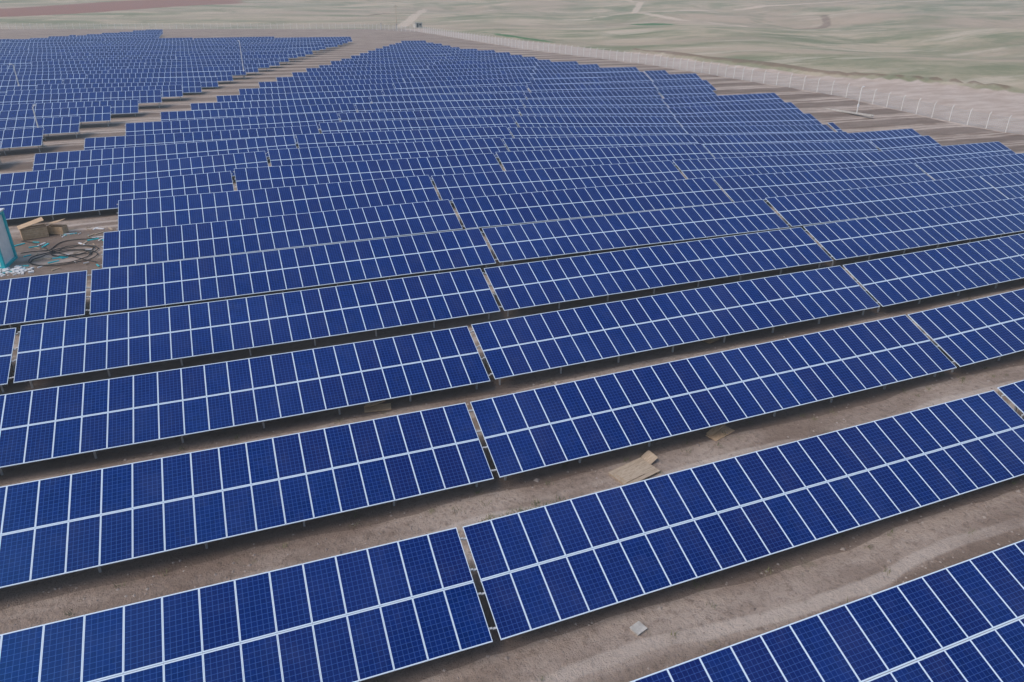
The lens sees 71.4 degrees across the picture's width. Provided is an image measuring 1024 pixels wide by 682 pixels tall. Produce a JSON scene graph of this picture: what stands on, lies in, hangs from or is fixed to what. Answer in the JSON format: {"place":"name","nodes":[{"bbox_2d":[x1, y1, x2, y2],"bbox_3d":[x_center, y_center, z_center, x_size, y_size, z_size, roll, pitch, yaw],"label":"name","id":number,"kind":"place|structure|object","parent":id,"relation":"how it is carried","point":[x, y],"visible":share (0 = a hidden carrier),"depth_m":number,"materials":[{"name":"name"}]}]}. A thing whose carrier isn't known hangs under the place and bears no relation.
{"place":"outdoors","nodes":[
{"label":"outdoors","id":0,"kind":"place"},
{"bbox_2d":[0,0,1023,681],"bbox_3d":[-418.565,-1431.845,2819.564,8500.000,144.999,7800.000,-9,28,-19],"label":"ground","id":1,"kind":"structure","parent":0,"point":[962,56],"depth_m":40.39,"materials":[{"name":"beige soil"}]},
{"bbox_2d":[0,208,17,268],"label":"utility cabin","id":2,"kind":"object","parent":1,"relation":"on","point":[8,256],"visible":1,"depth_m":50.16,"materials":[{"name":"metal"}]},
{"bbox_2d":[0,328,18,392],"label":"solar panel array","id":3,"kind":"object","parent":1,"relation":"on","point":[7,337],"visible":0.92,"depth_m":36.14,"materials":[{"name":"blue glass"}]},
{"bbox_2d":[0,127,44,154],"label":"solar panel array","id":4,"kind":"object","parent":1,"relation":"on","point":[16,138],"visible":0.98,"depth_m":82.93,"materials":[{"name":"blue glass"}]},
{"bbox_2d":[17,217,48,239],"bbox_3d":[-37.125,-8.699,55.180,1.840,1.325,1.120,-19,32,-34],"label":"wooden crate","id":5,"kind":"object","parent":1,"relation":"on","point":[30,232],"visible":1,"depth_m":55.04,"materials":[{"name":"brown wood"}]},
{"bbox_2d":[0,116,80,139],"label":"solar panel array","id":6,"kind":"object","parent":1,"relation":"on","point":[58,125],"visible":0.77,"depth_m":89.69,"materials":[{"name":"blue glass"}]},
{"bbox_2d":[0,73,86,83],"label":"solar panel array","id":7,"kind":"object","parent":1,"relation":"on","point":[44,76],"visible":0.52,"depth_m":130.99,"materials":[{"name":"blue glass"}]},
{"bbox_2d":[0,270,88,327],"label":"solar panel array","id":8,"kind":"object","parent":1,"relation":"on","point":[40,297],"visible":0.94,"depth_m":42.24,"materials":[{"name":"blue glass"}]},
{"bbox_2d":[0,106,111,127],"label":"solar panel array","id":9,"kind":"object","parent":1,"relation":"on","point":[94,114],"visible":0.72,"depth_m":96.43,"materials":[{"name":"blue glass"}]},
{"bbox_2d":[3,226,112,273],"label":"scattered offcuts","id":10,"kind":"object","parent":1,"relation":"on","point":[84,243],"visible":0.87,"depth_m":53.48,"materials":[{"name":"white paint"}]},
{"bbox_2d":[0,66,126,72],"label":"solar panel array","id":11,"kind":"object","parent":1,"relation":"on","point":[56,69],"visible":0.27,"depth_m":143.91,"materials":[{"name":"blue glass"}]},
{"bbox_2d":[0,99,138,115],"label":"solar panel array","id":12,"kind":"object","parent":1,"relation":"on","point":[123,106],"visible":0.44,"depth_m":103.43,"materials":[{"name":"blue glass"}]},
{"bbox_2d":[9,62,144,68],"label":"solar panel array","id":13,"kind":"object","parent":1,"relation":"on","point":[88,65],"visible":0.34,"depth_m":151.19,"materials":[{"name":"blue glass"}]},
{"bbox_2d":[0,90,162,107],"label":"solar panel array","id":14,"kind":"object","parent":1,"relation":"on","point":[147,96],"visible":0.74,"depth_m":109.16,"materials":[{"name":"blue glass"}]},
{"bbox_2d":[6,85,183,100],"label":"solar panel array","id":15,"kind":"object","parent":1,"relation":"on","point":[171,90],"visible":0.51,"depth_m":116.83,"materials":[{"name":"blue glass"}]},
{"bbox_2d":[32,58,160,65],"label":"solar panel array","id":16,"kind":"object","parent":1,"relation":"on","point":[92,61],"visible":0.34,"depth_m":157.66,"materials":[{"name":"blue glass"}]},
{"bbox_2d":[0,171,234,219],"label":"solar panel array","id":17,"kind":"object","parent":1,"relation":"on","point":[27,203],"visible":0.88,"depth_m":61.24,"materials":[{"name":"blue glass"}]},
{"bbox_2d":[36,81,201,92],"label":"solar panel array","id":18,"kind":"object","parent":1,"relation":"on","point":[191,87],"visible":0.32,"depth_m":123.62,"materials":[{"name":"blue glass"}]},
{"bbox_2d":[0,151,268,191],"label":"solar panel array","id":19,"kind":"object","parent":1,"relation":"on","point":[102,173],"visible":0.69,"depth_m":68.20,"materials":[{"name":"blue glass"}]},
{"bbox_2d":[63,77,217,87],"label":"solar panel array","id":20,"kind":"object","parent":1,"relation":"on","point":[207,82],"visible":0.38,"depth_m":130.81,"materials":[{"name":"blue glass"}]},
{"bbox_2d":[87,71,232,82],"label":"solar panel array","id":21,"kind":"object","parent":1,"relation":"on","point":[223,75],"visible":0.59,"depth_m":138.02,"materials":[{"name":"blue glass"}]},
{"bbox_2d":[32,135,296,170],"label":"solar panel array","id":22,"kind":"object","parent":1,"relation":"on","point":[66,159],"visible":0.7,"depth_m":75.01,"materials":[{"name":"blue glass"}]},
{"bbox_2d":[108,66,245,77],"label":"solar panel array","id":23,"kind":"object","parent":1,"relation":"on","point":[237,70],"visible":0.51,"depth_m":145.11,"materials":[{"name":"blue glass"}]},
{"bbox_2d":[128,64,258,75],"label":"solar panel array","id":24,"kind":"object","parent":1,"relation":"on","point":[249,68],"visible":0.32,"depth_m":152.98,"materials":[{"name":"blue glass"}]},
{"bbox_2d":[83,125,319,149],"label":"solar panel array","id":25,"kind":"object","parent":1,"relation":"on","point":[131,141],"visible":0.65,"depth_m":82.64,"materials":[{"name":"blue glass"}]},
{"bbox_2d":[145,60,269,70],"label":"solar panel array","id":26,"kind":"object","parent":1,"relation":"on","point":[262,63],"visible":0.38,"depth_m":159.70,"materials":[{"name":"blue glass"}]},
{"bbox_2d":[125,112,340,135],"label":"solar panel array","id":27,"kind":"object","parent":1,"relation":"on","point":[195,125],"visible":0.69,"depth_m":89.94,"materials":[{"name":"blue glass"}]},
{"bbox_2d":[177,54,288,61],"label":"solar panel array","id":28,"kind":"object","parent":1,"relation":"on","point":[282,57],"visible":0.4,"depth_m":174.21,"materials":[{"name":"blue glass"}]},
{"bbox_2d":[190,51,297,60],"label":"solar panel array","id":29,"kind":"object","parent":1,"relation":"on","point":[291,54],"visible":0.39,"depth_m":181.28,"materials":[{"name":"blue glass"}]},
{"bbox_2d":[0,326,489,474],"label":"solar panel array","id":30,"kind":"object","parent":1,"relation":"on","point":[60,421],"visible":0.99,"depth_m":33.10,"materials":[{"name":"blue glass"}]},
{"bbox_2d":[0,527,492,681],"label":"solar panel array","id":31,"kind":"object","parent":1,"relation":"on","point":[441,606],"visible":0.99,"depth_m":21.11,"materials":[{"name":"blue glass"}]},
{"bbox_2d":[0,403,493,587],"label":"solar panel array","id":32,"kind":"object","parent":1,"relation":"on","point":[67,524],"visible":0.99,"depth_m":26.78,"materials":[{"name":"blue glass"}]},
{"bbox_2d":[12,268,499,387],"bbox_3d":[-13.219,-0.737,40.549,25.640,2.746,3.744,-9,28,-19],"label":"solar panel array","id":33,"kind":"object","parent":1,"relation":"on","point":[79,345],"visible":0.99,"depth_m":39.59,"materials":[{"name":"blue glass"}]},
{"bbox_2d":[160,103,355,122],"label":"solar panel array","id":34,"kind":"object","parent":1,"relation":"on","point":[242,112],"visible":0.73,"depth_m":97.62,"materials":[{"name":"blue glass"}]},
{"bbox_2d":[116,175,439,230],"bbox_3d":[-18.805,-11.147,59.884,25.640,2.746,3.744,-9,28,-19],"label":"solar panel array","id":35,"kind":"object","parent":1,"relation":"on","point":[142,213],"visible":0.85,"depth_m":59.18,"materials":[{"name":"blue glass"}]},
{"bbox_2d":[190,97,370,114],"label":"solar panel array","id":36,"kind":"object","parent":1,"relation":"on","point":[267,103],"visible":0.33,"depth_m":105.18,"materials":[{"name":"blue glass"}]},
{"bbox_2d":[101,199,462,268],"bbox_3d":[-16.413,-7.704,53.656,25.640,2.746,3.744,-10,27,-19],"label":"solar panel array","id":37,"kind":"object","parent":1,"relation":"on","point":[143,246],"visible":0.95,"depth_m":52.87,"materials":[{"name":"blue glass"}]},
{"bbox_2d":[88,228,495,314],"bbox_3d":[-13.636,-4.378,47.532,25.640,2.746,3.744,-9,28,-19],"label":"solar panel array","id":38,"kind":"object","parent":1,"relation":"on","point":[115,289],"visible":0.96,"depth_m":46.67,"materials":[{"name":"blue glass"}]},
{"bbox_2d":[216,90,383,106],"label":"solar panel array","id":39,"kind":"object","parent":1,"relation":"on","point":[304,95],"visible":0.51,"depth_m":112.66,"materials":[{"name":"blue glass"}]},
{"bbox_2d":[238,83,393,97],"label":"solar panel array","id":40,"kind":"object","parent":1,"relation":"on","point":[250,91],"visible":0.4,"depth_m":120.07,"materials":[{"name":"blue glass"}]},
{"bbox_2d":[258,78,404,88],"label":"solar panel array","id":41,"kind":"object","parent":1,"relation":"on","point":[276,84],"visible":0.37,"depth_m":127.29,"materials":[{"name":"blue glass"}]},
{"bbox_2d":[276,74,412,81],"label":"solar panel array","id":42,"kind":"object","parent":1,"relation":"on","point":[345,77],"visible":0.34,"depth_m":135.00,"materials":[{"name":"blue glass"}]},
{"bbox_2d":[292,69,420,77],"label":"solar panel array","id":43,"kind":"object","parent":1,"relation":"on","point":[337,73],"visible":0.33,"depth_m":142.34,"materials":[{"name":"blue glass"}]},
{"bbox_2d":[306,65,428,72],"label":"solar panel array","id":44,"kind":"object","parent":1,"relation":"on","point":[403,67],"visible":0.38,"depth_m":149.96,"materials":[{"name":"blue glass"}]},
{"bbox_2d":[233,153,502,190],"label":"solar panel array","id":45,"kind":"object","parent":1,"relation":"on","point":[278,176],"visible":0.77,"depth_m":68.51,"materials":[{"name":"blue glass"}]},
{"bbox_2d":[330,59,439,64],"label":"solar panel array","id":46,"kind":"object","parent":1,"relation":"on","point":[379,62],"visible":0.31,"depth_m":164.42,"materials":[{"name":"blue glass"}]},
{"bbox_2d":[267,137,507,165],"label":"solar panel array","id":47,"kind":"object","parent":1,"relation":"on","point":[318,155],"visible":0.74,"depth_m":76.05,"materials":[{"name":"blue glass"}]},
{"bbox_2d":[295,126,512,147],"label":"solar panel array","id":48,"kind":"object","parent":1,"relation":"on","point":[344,139],"visible":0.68,"depth_m":83.54,"materials":[{"name":"blue glass"}]},
{"bbox_2d":[319,116,517,133],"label":"solar panel array","id":49,"kind":"object","parent":1,"relation":"on","point":[395,125],"visible":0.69,"depth_m":91.18,"materials":[{"name":"blue glass"}]},
{"bbox_2d":[339,108,519,121],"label":"solar panel array","id":50,"kind":"object","parent":1,"relation":"on","point":[406,115],"visible":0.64,"depth_m":98.72,"materials":[{"name":"blue glass"}]},
{"bbox_2d":[355,99,523,111],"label":"solar panel array","id":51,"kind":"object","parent":1,"relation":"on","point":[438,105],"visible":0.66,"depth_m":106.09,"materials":[{"name":"blue glass"}]},
{"bbox_2d":[370,93,525,103],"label":"solar panel array","id":52,"kind":"object","parent":1,"relation":"on","point":[428,98],"visible":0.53,"depth_m":113.53,"materials":[{"name":"blue glass"}]},
{"bbox_2d":[382,85,528,96],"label":"solar panel array","id":53,"kind":"object","parent":1,"relation":"on","point":[461,90],"visible":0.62,"depth_m":121.09,"materials":[{"name":"blue glass"}]},
{"bbox_2d":[393,77,532,88],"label":"solar panel array","id":54,"kind":"object","parent":1,"relation":"on","point":[525,81],"visible":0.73,"depth_m":128.53,"materials":[{"name":"blue glass"}]},
{"bbox_2d":[403,73,534,82],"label":"solar panel array","id":55,"kind":"object","parent":1,"relation":"on","point":[468,77],"visible":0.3,"depth_m":135.92,"materials":[{"name":"blue glass"}]},
{"bbox_2d":[412,69,534,77],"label":"solar panel array","id":56,"kind":"object","parent":1,"relation":"on","point":[530,71],"visible":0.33,"depth_m":143.62,"materials":[{"name":"blue glass"}]},
{"bbox_2d":[420,67,534,73],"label":"solar panel array","id":57,"kind":"object","parent":1,"relation":"on","point":[460,70],"visible":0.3,"depth_m":150.40,"materials":[{"name":"blue glass"}]},
{"bbox_2d":[427,62,537,69],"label":"solar panel array","id":58,"kind":"object","parent":1,"relation":"on","point":[498,65],"visible":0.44,"depth_m":158.30,"materials":[{"name":"blue glass"}]},
{"bbox_2d":[434,58,538,65],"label":"solar panel array","id":59,"kind":"object","parent":1,"relation":"on","point":[535,60],"visible":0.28,"depth_m":165.55,"materials":[{"name":"blue glass"}]},
{"bbox_2d":[0,23,1023,133],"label":"wire fence","id":60,"kind":"object","parent":1,"relation":"on","point":[474,36],"visible":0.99,"depth_m":170.76,"materials":[{"name":"metal"}]},
{"bbox_2d":[7,267,1023,681],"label":"loose stones","id":61,"kind":"object","parent":1,"relation":"on","point":[595,489],"visible":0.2,"depth_m":26.22,"materials":[{"name":"grey stone"}]},
{"bbox_2d":[431,160,684,200],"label":"solar panel array","id":62,"kind":"object","parent":1,"relation":"on","point":[455,186],"visible":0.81,"depth_m":67.70,"materials":[{"name":"blue glass"}]},
{"bbox_2d":[533,67,639,73],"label":"solar panel array","id":63,"kind":"object","parent":1,"relation":"on","point":[589,70],"visible":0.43,"depth_m":151.64,"materials":[{"name":"blue glass"}]},
{"bbox_2d":[531,72,648,79],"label":"solar panel array","id":64,"kind":"object","parent":1,"relation":"on","point":[573,75],"visible":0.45,"depth_m":143.99,"materials":[{"name":"blue glass"}]},
{"bbox_2d":[451,177,731,228],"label":"solar panel array","id":65,"kind":"object","parent":1,"relation":"on","point":[500,210],"visible":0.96,"depth_m":61.31,"materials":[{"name":"blue glass"}]},
{"bbox_2d":[530,76,653,84],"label":"solar panel array","id":66,"kind":"object","parent":1,"relation":"on","point":[628,79],"visible":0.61,"depth_m":137.23,"materials":[{"name":"blue glass"}]},
{"bbox_2d":[527,82,658,92],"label":"solar panel array","id":67,"kind":"object","parent":1,"relation":"on","point":[635,86],"visible":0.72,"depth_m":129.41,"materials":[{"name":"blue glass"}]},
{"bbox_2d":[524,90,663,101],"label":"solar panel array","id":68,"kind":"object","parent":1,"relation":"on","point":[645,94],"visible":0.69,"depth_m":122.42,"materials":[{"name":"blue glass"}]},
{"bbox_2d":[520,99,669,110],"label":"solar panel array","id":69,"kind":"object","parent":1,"relation":"on","point":[593,102],"visible":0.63,"depth_m":114.82,"materials":[{"name":"blue glass"}]},
{"bbox_2d":[517,107,675,119],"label":"solar panel array","id":70,"kind":"object","parent":1,"relation":"on","point":[594,111],"visible":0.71,"depth_m":107.46,"materials":[{"name":"blue glass"}]},
{"bbox_2d":[513,116,681,126],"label":"solar panel array","id":71,"kind":"object","parent":1,"relation":"on","point":[564,121],"visible":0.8,"depth_m":99.71,"materials":[{"name":"blue glass"}]},
{"bbox_2d":[508,126,686,137],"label":"solar panel array","id":72,"kind":"object","parent":1,"relation":"on","point":[527,132],"visible":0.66,"depth_m":92.37,"materials":[{"name":"blue glass"}]},
{"bbox_2d":[502,134,697,150],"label":"solar panel array","id":73,"kind":"object","parent":1,"relation":"on","point":[529,144],"visible":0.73,"depth_m":84.71,"materials":[{"name":"blue glass"}]},
{"bbox_2d":[496,143,713,170],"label":"solar panel array","id":74,"kind":"object","parent":1,"relation":"on","point":[527,160],"visible":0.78,"depth_m":76.98,"materials":[{"name":"blue glass"}]},
{"bbox_2d":[608,450,659,484],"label":"cardboard sheets","id":75,"kind":"object","parent":1,"relation":"on","point":[640,468],"visible":0.94,"depth_m":30.48,"materials":[{"name":"beige cardboard"}]},
{"bbox_2d":[482,199,788,265],"bbox_3d":[10.286,-8.263,55.936,25.640,2.746,3.744,-9,27,-19],"label":"solar panel array","id":76,"kind":"object","parent":1,"relation":"on","point":[545,239],"visible":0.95,"depth_m":55.15,"materials":[{"name":"blue glass"}]},
{"bbox_2d":[484,227,832,316],"bbox_3d":[10.703,-4.662,48.931,25.640,2.746,3.744,-10,28,-19],"label":"solar panel array","id":77,"kind":"object","parent":1,"relation":"on","point":[533,284],"visible":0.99,"depth_m":48.08,"materials":[{"name":"blue glass"}]},
{"bbox_2d":[471,265,879,384],"bbox_3d":[10.318,-0.933,41.645,25.640,2.746,3.744,-10,27,-19],"label":"solar panel array","id":78,"kind":"object","parent":1,"relation":"on","point":[515,346],"visible":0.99,"depth_m":40.72,"materials":[{"name":"blue glass"}]},
{"bbox_2d":[652,80,715,95],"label":"solar panel array","id":79,"kind":"object","parent":1,"relation":"on","point":[684,84],"visible":0.71,"depth_m":135.84,"materials":[{"name":"blue glass"}]},
{"bbox_2d":[657,88,716,104],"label":"solar panel array","id":80,"kind":"object","parent":1,"relation":"on","point":[681,92],"visible":0.71,"depth_m":128.13,"materials":[{"name":"blue glass"}]},
{"bbox_2d":[470,315,956,479],"bbox_3d":[10.670,2.612,34.585,25.640,2.746,3.744,-10,28,-19],"label":"solar panel array","id":81,"kind":"object","parent":1,"relation":"on","point":[529,430],"visible":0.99,"depth_m":33.53,"materials":[{"name":"blue glass"}]},
{"bbox_2d":[662,93,784,113],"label":"solar panel array","id":82,"kind":"object","parent":1,"relation":"on","point":[759,98],"visible":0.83,"depth_m":122.96,"materials":[{"name":"blue glass"}]},
{"bbox_2d":[668,102,803,116],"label":"solar panel array","id":83,"kind":"object","parent":1,"relation":"on","point":[760,109],"visible":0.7,"depth_m":115.96,"materials":[{"name":"blue glass"}]},
{"bbox_2d":[463,390,1023,639],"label":"solar panel array","id":84,"kind":"object","parent":1,"relation":"on","point":[543,566],"visible":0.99,"depth_m":26.19,"materials":[{"name":"blue glass"}]},
{"bbox_2d":[675,113,822,126],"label":"solar panel array","id":85,"kind":"object","parent":1,"relation":"on","point":[761,120],"visible":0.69,"depth_m":108.81,"materials":[{"name":"blue glass"}]},
{"bbox_2d":[682,125,833,135],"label":"solar panel array","id":86,"kind":"object","parent":1,"relation":"on","point":[725,130],"visible":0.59,"depth_m":101.35,"materials":[{"name":"blue glass"}]},
{"bbox_2d":[672,152,875,185],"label":"solar panel array","id":87,"kind":"object","parent":1,"relation":"on","point":[712,168],"visible":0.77,"depth_m":76.37,"materials":[{"name":"blue glass"}]},
{"bbox_2d":[692,132,855,150],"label":"solar panel array","id":88,"kind":"object","parent":1,"relation":"on","point":[783,138],"visible":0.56,"depth_m":94.14,"materials":[{"name":"blue glass"}]},
{"bbox_2d":[703,141,878,157],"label":"solar panel array","id":89,"kind":"object","parent":1,"relation":"on","point":[744,150],"visible":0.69,"depth_m":85.94,"materials":[{"name":"blue glass"}]},
{"bbox_2d":[713,163,932,201],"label":"solar panel array","id":90,"kind":"object","parent":1,"relation":"on","point":[748,187],"visible":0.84,"depth_m":69.85,"materials":[{"name":"blue glass"}]},
{"bbox_2d":[630,540,1023,681],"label":"solar panel array","id":91,"kind":"object","parent":1,"relation":"on","point":[963,621],"visible":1,"depth_m":20.53,"materials":[{"name":"blue glass"}]},
{"bbox_2d":[848,128,920,147],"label":"solar panel array","id":92,"kind":"object","parent":1,"relation":"on","point":[877,135],"visible":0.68,"depth_m":100.70,"materials":[{"name":"blue glass"}]},
{"bbox_2d":[765,176,1007,227],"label":"solar panel array","id":93,"kind":"object","parent":1,"relation":"on","point":[822,207],"visible":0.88,"depth_m":63.55,"materials":[{"name":"blue glass"}]},
{"bbox_2d":[870,135,941,150],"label":"solar panel array","id":94,"kind":"object","parent":1,"relation":"on","point":[904,143],"visible":0.66,"depth_m":92.61,"materials":[{"name":"blue glass"}]},
{"bbox_2d":[803,197,1023,265],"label":"solar panel array","id":95,"kind":"object","parent":1,"relation":"on","point":[869,236],"visible":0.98,"depth_m":55.97,"materials":[{"name":"blue glass"}]},
{"bbox_2d":[843,233,1023,311],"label":"solar panel array","id":96,"kind":"object","parent":1,"relation":"on","point":[897,279],"visible":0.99,"depth_m":47.65,"materials":[{"name":"blue glass"}]},
{"bbox_2d":[862,141,1015,168],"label":"solar panel array","id":97,"kind":"object","parent":1,"relation":"on","point":[919,155],"visible":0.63,"depth_m":84.94,"materials":[{"name":"blue glass"}]},
{"bbox_2d":[908,289,1023,372],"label":"solar panel array","id":98,"kind":"object","parent":1,"relation":"on","point":[961,334],"visible":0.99,"depth_m":39.54,"materials":[{"name":"blue glass"}]},
{"bbox_2d":[915,153,1023,179],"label":"solar panel array","id":99,"kind":"object","parent":1,"relation":"on","point":[975,166],"visible":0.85,"depth_m":77.20,"materials":[{"name":"blue glass"}]},
{"bbox_2d":[980,172,1023,198],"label":"solar panel array","id":100,"kind":"object","parent":1,"relation":"on","point":[1009,185],"visible":0.88,"depth_m":69.27,"materials":[{"name":"blue glass"}]},
{"bbox_2d":[997,380,1023,415],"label":"solar panel array","id":101,"kind":"object","parent":1,"relation":"on","point":[1013,393],"visible":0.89,"depth_m":32.44,"materials":[{"name":"blue glass"}]},
{"bbox_2d":[59,259,1015,681],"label":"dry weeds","id":102,"kind":"object","parent":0,"point":[565,499],"visible":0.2,"depth_m":28.25,"materials":[{"name":"beige plant"}]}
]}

